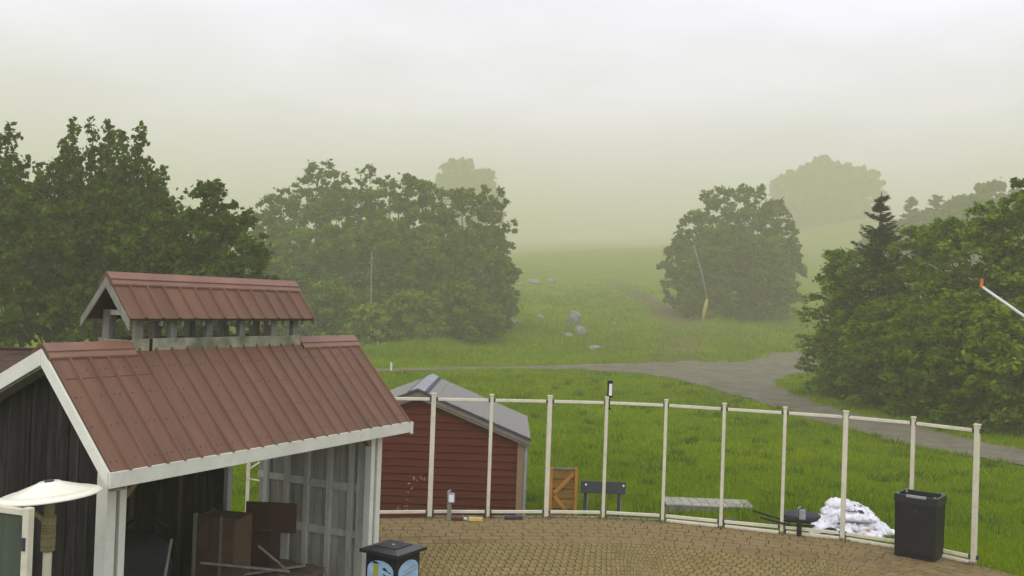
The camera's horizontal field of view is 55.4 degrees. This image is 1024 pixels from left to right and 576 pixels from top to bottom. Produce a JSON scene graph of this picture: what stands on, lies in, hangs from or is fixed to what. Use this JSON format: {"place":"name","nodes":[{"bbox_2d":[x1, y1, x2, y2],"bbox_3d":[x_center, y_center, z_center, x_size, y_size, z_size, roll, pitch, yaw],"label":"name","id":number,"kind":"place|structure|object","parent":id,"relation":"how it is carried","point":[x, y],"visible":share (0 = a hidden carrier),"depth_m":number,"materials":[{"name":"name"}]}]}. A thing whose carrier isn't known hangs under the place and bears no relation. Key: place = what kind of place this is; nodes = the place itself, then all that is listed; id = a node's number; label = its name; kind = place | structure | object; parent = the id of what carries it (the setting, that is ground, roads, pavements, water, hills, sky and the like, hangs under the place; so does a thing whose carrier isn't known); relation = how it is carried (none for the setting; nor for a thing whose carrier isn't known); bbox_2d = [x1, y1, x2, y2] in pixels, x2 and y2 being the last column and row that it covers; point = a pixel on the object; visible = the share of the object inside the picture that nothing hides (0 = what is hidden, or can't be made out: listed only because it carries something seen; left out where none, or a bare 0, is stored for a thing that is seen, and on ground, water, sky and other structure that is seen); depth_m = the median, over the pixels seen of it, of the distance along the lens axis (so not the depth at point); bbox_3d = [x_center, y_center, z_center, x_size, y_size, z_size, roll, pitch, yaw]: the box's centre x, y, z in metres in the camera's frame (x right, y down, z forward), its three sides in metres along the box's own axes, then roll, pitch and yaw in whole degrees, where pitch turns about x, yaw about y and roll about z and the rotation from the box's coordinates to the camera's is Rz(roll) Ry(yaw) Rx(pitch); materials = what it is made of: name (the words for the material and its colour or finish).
{"place":"outdoors","nodes":[
{"label":"outdoors","id":0,"kind":"place"},
{"bbox_2d":[0,346,34,372],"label":"brown roofed building","id":1,"kind":"structure","parent":0,"point":[10,357],"depth_m":21.71,"materials":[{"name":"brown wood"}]},
{"bbox_2d":[0,220,1023,575],"bbox_3d":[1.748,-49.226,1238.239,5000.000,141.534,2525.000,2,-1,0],"label":"ground","id":2,"kind":"structure","parent":0,"point":[614,262],"depth_m":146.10,"materials":[{"name":"plant"}]},
{"bbox_2d":[0,121,66,310],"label":"broadleaf tree","id":3,"kind":"object","parent":2,"relation":"on","point":[15,230],"visible":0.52,"depth_m":44.09,"materials":[{"name":"green plant"}]},
{"bbox_2d":[0,181,80,346],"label":"broadleaf tree","id":4,"kind":"object","parent":2,"relation":"on","point":[18,317],"visible":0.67,"depth_m":43.10,"materials":[{"name":"green plant"}]},
{"bbox_2d":[28,116,101,342],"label":"broadleaf tree","id":5,"kind":"object","parent":2,"relation":"on","point":[65,184],"visible":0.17,"depth_m":45.60,"materials":[{"name":"green plant"}]},
{"bbox_2d":[25,185,147,341],"bbox_3d":[-19.099,0.038,44.667,5.576,9.640,5.907,1,-1,45],"label":"broadleaf tree","id":6,"kind":"object","parent":2,"relation":"on","point":[71,310],"visible":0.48,"depth_m":43.38,"materials":[{"name":"green plant"}]},
{"bbox_2d":[54,116,136,338],"bbox_3d":[-19.245,-1.611,46.392,6.322,13.073,3.988,2,-1,-27],"label":"broadleaf tree","id":7,"kind":"object","parent":2,"relation":"on","point":[104,153],"visible":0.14,"depth_m":45.90,"materials":[{"name":"green plant"}]},
{"bbox_2d":[75,120,186,338],"bbox_3d":[-17.766,-1.470,45.061,5.265,12.831,4.501,2,-1,0],"label":"broadleaf tree","id":8,"kind":"object","parent":2,"relation":"on","point":[148,200],"visible":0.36,"depth_m":44.92,"materials":[{"name":"green plant"}]},
{"bbox_2d":[106,210,193,335],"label":"broadleaf tree","id":9,"kind":"object","parent":2,"relation":"on","point":[144,240],"visible":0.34,"depth_m":42.88,"materials":[{"name":"green plant"}]},
{"bbox_2d":[158,208,207,332],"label":"broadleaf tree","id":10,"kind":"object","parent":2,"relation":"on","point":[197,259],"visible":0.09,"depth_m":44.38,"materials":[{"name":"green plant"}]},
{"bbox_2d":[161,178,273,335],"bbox_3d":[-13.261,0.091,42.803,5.246,9.917,5.477,2,-1,0],"label":"broadleaf tree","id":11,"kind":"object","parent":2,"relation":"on","point":[214,224],"visible":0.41,"depth_m":42.30,"materials":[{"name":"green plant"}]},
{"bbox_2d":[200,212,279,333],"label":"broadleaf tree","id":12,"kind":"object","parent":2,"relation":"on","point":[254,274],"visible":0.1,"depth_m":43.62,"materials":[{"name":"green plant"}]},
{"bbox_2d":[243,240,310,279],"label":"broadleaf tree","id":13,"kind":"object","parent":2,"relation":"on","point":[282,262],"visible":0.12,"depth_m":110.70,"materials":[{"name":"green plant"}]},
{"bbox_2d":[246,187,316,271],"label":"broadleaf tree","id":14,"kind":"object","parent":2,"relation":"on","point":[270,218],"visible":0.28,"depth_m":123.92,"materials":[{"name":"green plant"}]},
{"bbox_2d":[260,264,321,334],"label":"leafy tree","id":15,"kind":"object","parent":2,"relation":"on","point":[292,273],"visible":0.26,"depth_m":102.61,"materials":[{"name":"green plant"}]},
{"bbox_2d":[255,223,332,311],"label":"broadleaf tree","id":16,"kind":"object","parent":2,"relation":"on","point":[301,239],"visible":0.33,"depth_m":112.98,"materials":[{"name":"green plant"}]},
{"bbox_2d":[284,159,356,269],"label":"broadleaf tree","id":17,"kind":"object","parent":2,"relation":"on","point":[321,190],"visible":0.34,"depth_m":129.44,"materials":[{"name":"green plant"}]},
{"bbox_2d":[298,278,362,335],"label":"leafy tree","id":18,"kind":"object","parent":2,"relation":"on","point":[331,302],"visible":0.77,"depth_m":102.06,"materials":[{"name":"green plant"}]},
{"bbox_2d":[299,219,386,329],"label":"broadleaf tree","id":19,"kind":"object","parent":2,"relation":"on","point":[332,246],"visible":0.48,"depth_m":115.09,"materials":[{"name":"green plant"}]},
{"bbox_2d":[317,164,393,303],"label":"broadleaf tree","id":20,"kind":"object","parent":2,"relation":"on","point":[346,206],"visible":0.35,"depth_m":126.79,"materials":[{"name":"green plant"}]},
{"bbox_2d":[336,300,393,343],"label":"leafy tree","id":21,"kind":"object","parent":2,"relation":"on","point":[367,316],"visible":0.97,"depth_m":99.67,"materials":[{"name":"green plant"}]},
{"bbox_2d":[335,211,429,315],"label":"broadleaf tree","id":22,"kind":"object","parent":2,"relation":"on","point":[391,243],"visible":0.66,"depth_m":113.72,"materials":[{"name":"green plant"}]},
{"bbox_2d":[353,172,439,290],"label":"broadleaf tree","id":23,"kind":"object","parent":2,"relation":"on","point":[407,179],"visible":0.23,"depth_m":123.13,"materials":[{"name":"green plant"}]},
{"bbox_2d":[376,288,451,342],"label":"leafy tree","id":24,"kind":"object","parent":2,"relation":"on","point":[409,302],"visible":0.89,"depth_m":101.66,"materials":[{"name":"green plant"}]},
{"bbox_2d":[385,222,469,329],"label":"broadleaf tree","id":25,"kind":"object","parent":2,"relation":"on","point":[419,239],"visible":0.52,"depth_m":114.11,"materials":[{"name":"green plant"}]},
{"bbox_2d":[392,178,464,320],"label":"broadleaf tree","id":26,"kind":"object","parent":2,"relation":"on","point":[425,188],"visible":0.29,"depth_m":121.95,"materials":[{"name":"green plant"}]},
{"bbox_2d":[379,374,530,517],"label":"storage shed","id":27,"kind":"structure","parent":2,"relation":"on","point":[461,444],"depth_m":20.58,"materials":[{"name":"red wood"}]},
{"bbox_2d":[432,156,484,225],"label":"broadleaf tree","id":28,"kind":"object","parent":2,"relation":"on","point":[448,179],"visible":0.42,"depth_m":555.68,"materials":[{"name":"green plant"}]},
{"bbox_2d":[420,279,497,343],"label":"leafy tree","id":29,"kind":"object","parent":2,"relation":"on","point":[457,295],"visible":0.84,"depth_m":104.51,"materials":[{"name":"green plant"}]},
{"bbox_2d":[430,186,496,314],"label":"broadleaf tree","id":30,"kind":"object","parent":2,"relation":"on","point":[460,197],"visible":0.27,"depth_m":123.89,"materials":[{"name":"green plant"}]},
{"bbox_2d":[433,224,514,332],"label":"broadleaf tree","id":31,"kind":"object","parent":2,"relation":"on","point":[492,259],"visible":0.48,"depth_m":115.60,"materials":[{"name":"green plant"}]},
{"bbox_2d":[462,167,507,237],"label":"broadleaf tree","id":32,"kind":"object","parent":2,"relation":"on","point":[489,178],"visible":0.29,"depth_m":557.12,"materials":[{"name":"green plant"}]},
{"bbox_2d":[463,297,507,340],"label":"leafy tree","id":33,"kind":"object","parent":2,"relation":"on","point":[491,305],"visible":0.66,"depth_m":109.66,"materials":[{"name":"green plant"}]},
{"bbox_2d":[464,184,519,305],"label":"broadleaf tree","id":34,"kind":"object","parent":2,"relation":"on","point":[493,218],"visible":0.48,"depth_m":125.12,"materials":[{"name":"green plant"}]},
{"bbox_2d":[471,258,523,329],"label":"broadleaf tree","id":35,"kind":"object","parent":2,"relation":"on","point":[511,277],"visible":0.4,"depth_m":119.81,"materials":[{"name":"green plant"}]},
{"bbox_2d":[548,467,577,516],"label":"wooden gate","id":36,"kind":"structure","parent":2,"relation":"on","point":[563,484],"depth_m":19.44,"materials":[{"name":"brown wood"}]},
{"bbox_2d":[565,310,581,324],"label":"rock","id":37,"kind":"object","parent":2,"relation":"on","point":[574,316],"visible":0.65,"depth_m":138.75,"materials":[{"name":"stone"}]},
{"bbox_2d":[581,481,625,516],"bbox_3d":[1.858,4.424,19.968,0.918,0.924,0.115,2,-1,0],"label":"board on legs","id":38,"kind":"object","parent":2,"relation":"on","point":[617,488],"visible":0.77,"depth_m":19.93,"materials":[{"name":"metal"}]},
{"bbox_2d":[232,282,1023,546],"bbox_3d":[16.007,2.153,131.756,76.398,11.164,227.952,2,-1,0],"label":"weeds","id":39,"kind":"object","parent":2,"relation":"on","point":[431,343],"visible":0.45,"depth_m":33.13,"materials":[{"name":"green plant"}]},
{"bbox_2d":[656,233,692,309],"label":"broadleaf tree","id":40,"kind":"object","parent":2,"relation":"on","point":[667,265],"visible":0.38,"depth_m":162.07,"materials":[{"name":"green plant"}]},
{"bbox_2d":[661,210,721,308],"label":"broadleaf tree","id":41,"kind":"object","parent":2,"relation":"on","point":[682,245],"visible":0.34,"depth_m":158.08,"materials":[{"name":"green plant"}]},
{"bbox_2d":[379,517,1015,575],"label":"patio base","id":42,"kind":"object","parent":2,"relation":"on","point":[479,542],"visible":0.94,"depth_m":15.87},
{"bbox_2d":[0,505,34,575],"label":"glass windscreen","id":43,"kind":"object","parent":42,"relation":"on","point":[26,530],"visible":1,"depth_m":7.59,"materials":[{"name":"beige metal"}]},
{"bbox_2d":[0,479,102,575],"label":"patio heater","id":44,"kind":"object","parent":42,"relation":"on","point":[48,494],"visible":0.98,"depth_m":8.50,"materials":[{"name":"beige metal"}]},
{"bbox_2d":[124,511,172,575],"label":"covered grill","id":45,"kind":"object","parent":42,"relation":"on","point":[145,553],"visible":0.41,"depth_m":10.80,"materials":[{"name":"fabric"}]},
{"bbox_2d":[0,271,412,575],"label":"pavilion","id":46,"kind":"structure","parent":42,"relation":"on","point":[189,418],"depth_m":10.97,"materials":[{"name":"white paint"}]},
{"bbox_2d":[249,559,324,575],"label":"pallet stack","id":47,"kind":"object","parent":42,"relation":"on","point":[308,569],"visible":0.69,"depth_m":12.63,"materials":[{"name":"wood"}]},
{"bbox_2d":[191,508,252,575],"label":"wooden crate","id":48,"kind":"object","parent":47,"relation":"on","point":[223,536],"visible":0.96,"depth_m":11.95,"materials":[{"name":"brown wood"}]},
{"bbox_2d":[199,561,289,572],"bbox_3d":[-3.269,3.426,11.959,1.135,0.270,0.055,3,-1,-35],"label":"loose plank","id":49,"kind":"object","parent":47,"relation":"on","point":[242,566],"visible":1,"depth_m":11.93,"materials":[{"name":"wood"}]},
{"bbox_2d":[251,531,280,567],"bbox_3d":[-3.360,3.579,12.801,0.500,0.940,0.465,2,-1,6],"label":"plywood box","id":50,"kind":"object","parent":47,"relation":"on","point":[269,542],"visible":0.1,"depth_m":12.60,"materials":[{"name":"wood"}]},
{"bbox_2d":[246,501,296,533],"bbox_3d":[-3.081,2.933,12.454,0.660,0.380,0.045,2,-1,4],"label":"plywood sheet","id":51,"kind":"object","parent":50,"relation":"on","point":[274,517],"visible":0.81,"depth_m":12.45,"materials":[{"name":"wood"}]},
{"bbox_2d":[280,533,288,558],"bbox_3d":[-3.153,3.610,13.146,0.280,0.900,0.055,2,-1,14],"label":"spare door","id":52,"kind":"structure","parent":47,"relation":"on","point":[284,545],"depth_m":13.12,"materials":[{"name":"grey paint"}]},
{"bbox_2d":[359,539,426,575],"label":"recycling bin","id":53,"kind":"object","parent":42,"relation":"on","point":[389,557],"visible":1,"depth_m":11.39,"materials":[{"name":"black plastic"}]},
{"bbox_2d":[447,489,454,520],"bbox_3d":[-1.105,3.910,17.550,0.137,0.559,0.102,2,-1,0],"label":"outlet post","id":54,"kind":"object","parent":42,"relation":"on","point":[450,497],"visible":1,"depth_m":17.54,"materials":[{"name":"grey wood"}]},
{"bbox_2d":[245,393,982,564],"bbox_3d":[0.488,3.158,17.029,14.254,2.363,2.507,2,-1,0],"label":"windscreen frame","id":55,"kind":"object","parent":42,"relation":"on","point":[972,556],"visible":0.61,"depth_m":17.75,"materials":[{"name":"beige metal"}]},
{"bbox_2d":[379,515,1016,575],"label":"leaf litter","id":56,"kind":"object","parent":42,"relation":"on","point":[598,518],"visible":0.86,"depth_m":16.54,"materials":[{"name":"plant"}]},
{"bbox_2d":[796,506,805,536],"bbox_3d":[5.126,4.138,17.272,0.137,0.539,0.102,2,-1,0],"label":"outlet post","id":57,"kind":"object","parent":42,"relation":"on","point":[801,514],"visible":1,"depth_m":17.26,"materials":[{"name":"grey plastic"}]},
{"bbox_2d":[894,488,946,561],"bbox_3d":[6.776,3.931,16.192,0.684,1.042,0.588,1,-1,38],"label":"litter bin","id":58,"kind":"object","parent":42,"relation":"on","point":[919,524],"visible":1,"depth_m":15.98,"materials":[{"name":"black plastic"}]},
{"bbox_2d":[896,507,933,558],"bbox_3d":[6.607,4.013,15.977,0.580,0.740,0.024,1,-1,38],"label":"door panel","id":59,"kind":"structure","parent":58,"relation":"in","point":[914,531],"depth_m":15.96,"materials":[{"name":"black plastic"}]},
{"bbox_2d":[676,246,728,317],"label":"broadleaf tree","id":60,"kind":"object","parent":2,"relation":"on","point":[692,277],"visible":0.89,"depth_m":150.66,"materials":[{"name":"green plant"}]},
{"bbox_2d":[661,496,752,512],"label":"timber platform","id":61,"kind":"structure","parent":2,"relation":"on","point":[672,503],"depth_m":21.26,"materials":[{"name":"grey wood"}]},
{"bbox_2d":[691,185,759,306],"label":"broadleaf tree","id":62,"kind":"object","parent":2,"relation":"on","point":[713,202],"visible":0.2,"depth_m":159.98,"materials":[{"name":"green plant"}]},
{"bbox_2d":[698,221,771,319],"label":"broadleaf tree","id":63,"kind":"object","parent":2,"relation":"on","point":[722,234],"visible":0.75,"depth_m":151.89,"materials":[{"name":"green plant"}]},
{"bbox_2d":[718,183,785,309],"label":"broadleaf tree","id":64,"kind":"object","parent":2,"relation":"on","point":[747,192],"visible":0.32,"depth_m":161.35,"materials":[{"name":"green plant"}]},
{"bbox_2d":[733,234,797,321],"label":"broadleaf tree","id":65,"kind":"object","parent":2,"relation":"on","point":[775,276],"visible":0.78,"depth_m":152.81,"materials":[{"name":"green plant"}]},
{"bbox_2d":[747,197,802,311],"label":"broadleaf tree","id":66,"kind":"object","parent":2,"relation":"on","point":[789,224],"visible":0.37,"depth_m":162.42,"materials":[{"name":"green plant"}]},
{"bbox_2d":[766,235,809,313],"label":"broadleaf tree","id":67,"kind":"object","parent":2,"relation":"on","point":[801,270],"visible":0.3,"depth_m":163.83,"materials":[{"name":"green plant"}]},
{"bbox_2d":[768,168,823,224],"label":"broadleaf tree","id":68,"kind":"object","parent":2,"relation":"on","point":[791,181],"visible":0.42,"depth_m":632.25,"materials":[{"name":"green plant"}]},
{"bbox_2d":[753,510,839,537],"bbox_3d":[5.206,4.410,17.710,1.545,0.610,0.596,2,-1,0],"label":"wheelbarrow","id":69,"kind":"object","parent":2,"relation":"on","point":[790,516],"visible":0.48,"depth_m":17.67,"materials":[{"name":"black plastic"}]},
{"bbox_2d":[777,186,851,225],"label":"broadleaf tree","id":70,"kind":"object","parent":2,"relation":"on","point":[817,207],"visible":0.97,"depth_m":609.70,"materials":[{"name":"green plant"}]},
{"bbox_2d":[808,525,835,534],"bbox_3d":[5.947,4.591,18.493,0.636,0.212,0.391,2,-1,14],"label":"sandbag","id":71,"kind":"object","parent":2,"relation":"on","point":[820,533],"visible":0.25,"depth_m":18.39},
{"bbox_2d":[809,520,838,528],"bbox_3d":[6.020,4.494,18.598,0.637,0.206,0.392,-4,9,-20],"label":"sandbag","id":72,"kind":"object","parent":71,"relation":"on","point":[820,524],"visible":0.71,"depth_m":18.46,"materials":[{"name":"fabric"}]},
{"bbox_2d":[795,154,866,219],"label":"broadleaf tree","id":73,"kind":"object","parent":2,"relation":"on","point":[825,164],"visible":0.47,"depth_m":627.84,"materials":[{"name":"green plant"}]},
{"bbox_2d":[794,243,883,391],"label":"leafy tree","id":74,"kind":"object","parent":2,"relation":"on","point":[830,269],"visible":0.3,"depth_m":59.71,"materials":[{"name":"green plant"}]},
{"bbox_2d":[807,304,880,398],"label":"leafy tree","id":75,"kind":"object","parent":2,"relation":"on","point":[829,374],"visible":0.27,"depth_m":56.78,"materials":[{"name":"green plant"}]},
{"bbox_2d":[836,527,859,537],"bbox_3d":[6.345,4.610,18.386,0.637,0.206,0.392,9,-4,-28],"label":"sandbag","id":76,"kind":"object","parent":2,"relation":"on","point":[849,530],"visible":0.3,"depth_m":18.25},
{"bbox_2d":[839,522,858,531],"bbox_3d":[6.409,4.513,18.566,0.380,0.178,0.635,7,1,16],"label":"sandbag","id":77,"kind":"object","parent":76,"relation":"on","point":[853,526],"visible":0.57,"depth_m":18.33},
{"bbox_2d":[859,513,872,520],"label":"sandbag","id":78,"kind":"object","parent":77,"relation":"on","point":[864,516],"visible":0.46,"depth_m":18.51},
{"bbox_2d":[835,508,866,522],"bbox_3d":[6.486,4.327,18.602,0.635,0.178,0.380,6,18,-7],"label":"sandbag","id":79,"kind":"object","parent":78,"relation":"on","point":[852,515],"visible":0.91,"depth_m":18.50,"materials":[{"name":"fabric"}]},
{"bbox_2d":[854,502,874,517],"bbox_3d":[6.718,4.288,18.796,0.637,0.206,0.392,15,20,20],"label":"sandbag","id":80,"kind":"object","parent":78,"relation":"on","point":[869,511],"visible":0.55,"depth_m":18.72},
{"bbox_2d":[846,501,868,514],"bbox_3d":[6.559,4.240,18.819,0.628,0.187,0.380,8,14,6],"label":"sandbag","id":81,"kind":"object","parent":80,"relation":"on","point":[861,507],"visible":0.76,"depth_m":18.73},
{"bbox_2d":[824,497,855,508],"bbox_3d":[6.385,4.161,18.872,0.636,0.212,0.391,2,9,0],"label":"sandbag","id":82,"kind":"object","parent":81,"relation":"on","point":[834,502],"visible":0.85,"depth_m":18.78,"materials":[{"name":"fabric"}]},
{"bbox_2d":[825,164,888,219],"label":"broadleaf tree","id":83,"kind":"object","parent":2,"relation":"on","point":[869,183],"visible":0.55,"depth_m":628.15,"materials":[{"name":"green plant"}]},
{"bbox_2d":[828,192,912,401],"bbox_3d":[20.849,0.548,55.604,4.683,12.026,5.933,2,-1,34],"label":"spruce tree","id":84,"kind":"object","parent":2,"relation":"on","point":[882,235],"visible":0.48,"depth_m":55.38,"materials":[{"name":"green plant"}]},
{"bbox_2d":[821,239,930,394],"bbox_3d":[21.322,1.808,56.792,6.290,9.917,6.940,2,-1,0],"label":"leafy tree","id":85,"kind":"object","parent":2,"relation":"on","point":[838,294],"visible":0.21,"depth_m":56.39,"materials":[{"name":"green plant"}]},
{"bbox_2d":[829,295,935,405],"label":"leafy tree","id":86,"kind":"object","parent":2,"relation":"on","point":[883,310],"visible":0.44,"depth_m":50.87,"materials":[{"name":"green plant"}]},
{"bbox_2d":[855,221,912,287],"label":"broadleaf tree","id":87,"kind":"object","parent":2,"relation":"on","point":[864,241],"visible":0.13,"depth_m":260.90,"materials":[{"name":"green plant"}]},
{"bbox_2d":[897,195,921,254],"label":"spruce tree","id":88,"kind":"object","parent":2,"relation":"on","point":[911,201],"visible":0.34,"depth_m":263.54,"materials":[{"name":"green plant"}]},
{"bbox_2d":[852,222,971,399],"bbox_3d":[22.594,1.664,54.143,7.293,10.645,6.906,2,-1,25],"label":"leafy tree","id":89,"kind":"object","parent":2,"relation":"on","point":[915,234],"visible":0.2,"depth_m":53.98,"materials":[{"name":"green plant"}]},
{"bbox_2d":[861,296,972,415],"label":"leafy tree","id":90,"kind":"object","parent":2,"relation":"on","point":[906,345],"visible":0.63,"depth_m":46.26,"materials":[{"name":"green plant"}]},
{"bbox_2d":[908,194,947,283],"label":"tree","id":91,"kind":"object","parent":2,"relation":"on","point":[935,203],"visible":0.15,"depth_m":255.98,"materials":[{"name":"green plant"}]},
{"bbox_2d":[905,207,983,278],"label":"broadleaf tree","id":92,"kind":"object","parent":2,"relation":"on","point":[941,213],"visible":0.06,"depth_m":246.59,"materials":[{"name":"green plant"}]},
{"bbox_2d":[894,213,1004,399],"bbox_3d":[23.217,1.313,50.018,6.581,10.437,6.430,2,-1,32],"label":"leafy tree","id":93,"kind":"object","parent":2,"relation":"on","point":[949,225],"visible":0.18,"depth_m":49.62,"materials":[{"name":"green plant"}]},
{"bbox_2d":[904,289,1023,433],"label":"leafy tree","id":94,"kind":"object","parent":2,"relation":"on","point":[953,329],"visible":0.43,"depth_m":43.33,"materials":[{"name":"green plant"}]},
{"bbox_2d":[941,195,992,282],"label":"broadleaf tree","id":95,"kind":"object","parent":2,"relation":"on","point":[959,203],"visible":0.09,"depth_m":253.38,"materials":[{"name":"green plant"}]},
{"bbox_2d":[916,196,1023,410],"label":"leafy tree","id":96,"kind":"object","parent":2,"relation":"on","point":[983,234],"visible":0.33,"depth_m":46.85,"materials":[{"name":"green plant"}]},
{"bbox_2d":[947,177,1009,281],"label":"broadleaf tree","id":97,"kind":"object","parent":2,"relation":"on","point":[986,191],"visible":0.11,"depth_m":254.13,"materials":[{"name":"green plant"}]},
{"bbox_2d":[958,296,1023,436],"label":"leafy tree","id":98,"kind":"object","parent":2,"relation":"on","point":[1006,360],"visible":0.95,"depth_m":40.55,"materials":[{"name":"green plant"}]},
{"bbox_2d":[971,177,1023,388],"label":"leafy tree","id":99,"kind":"object","parent":2,"relation":"on","point":[1013,227],"visible":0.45,"depth_m":45.76,"materials":[{"name":"green plant"}]},
{"bbox_2d":[973,188,1023,264],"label":"broadleaf tree","id":100,"kind":"object","parent":2,"relation":"on","point":[1014,190],"visible":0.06,"depth_m":247.71,"materials":[{"name":"green plant"}]},
{"bbox_2d":[980,279,1023,317],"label":"snow gun","id":101,"kind":"object","parent":2,"relation":"on","point":[1000,299],"visible":1,"depth_m":32.97,"materials":[{"name":"white metal"}]},
{"bbox_2d":[0,0,1023,240],"label":"sky","id":102,"kind":"structure","parent":0,"point":[595,119],"materials":[{"name":"white"}]},
{"bbox_2d":[375,343,1023,464],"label":"road","id":103,"kind":"structure","parent":0,"point":[755,381],"depth_m":65.41,"materials":[{"name":"asphalt"}]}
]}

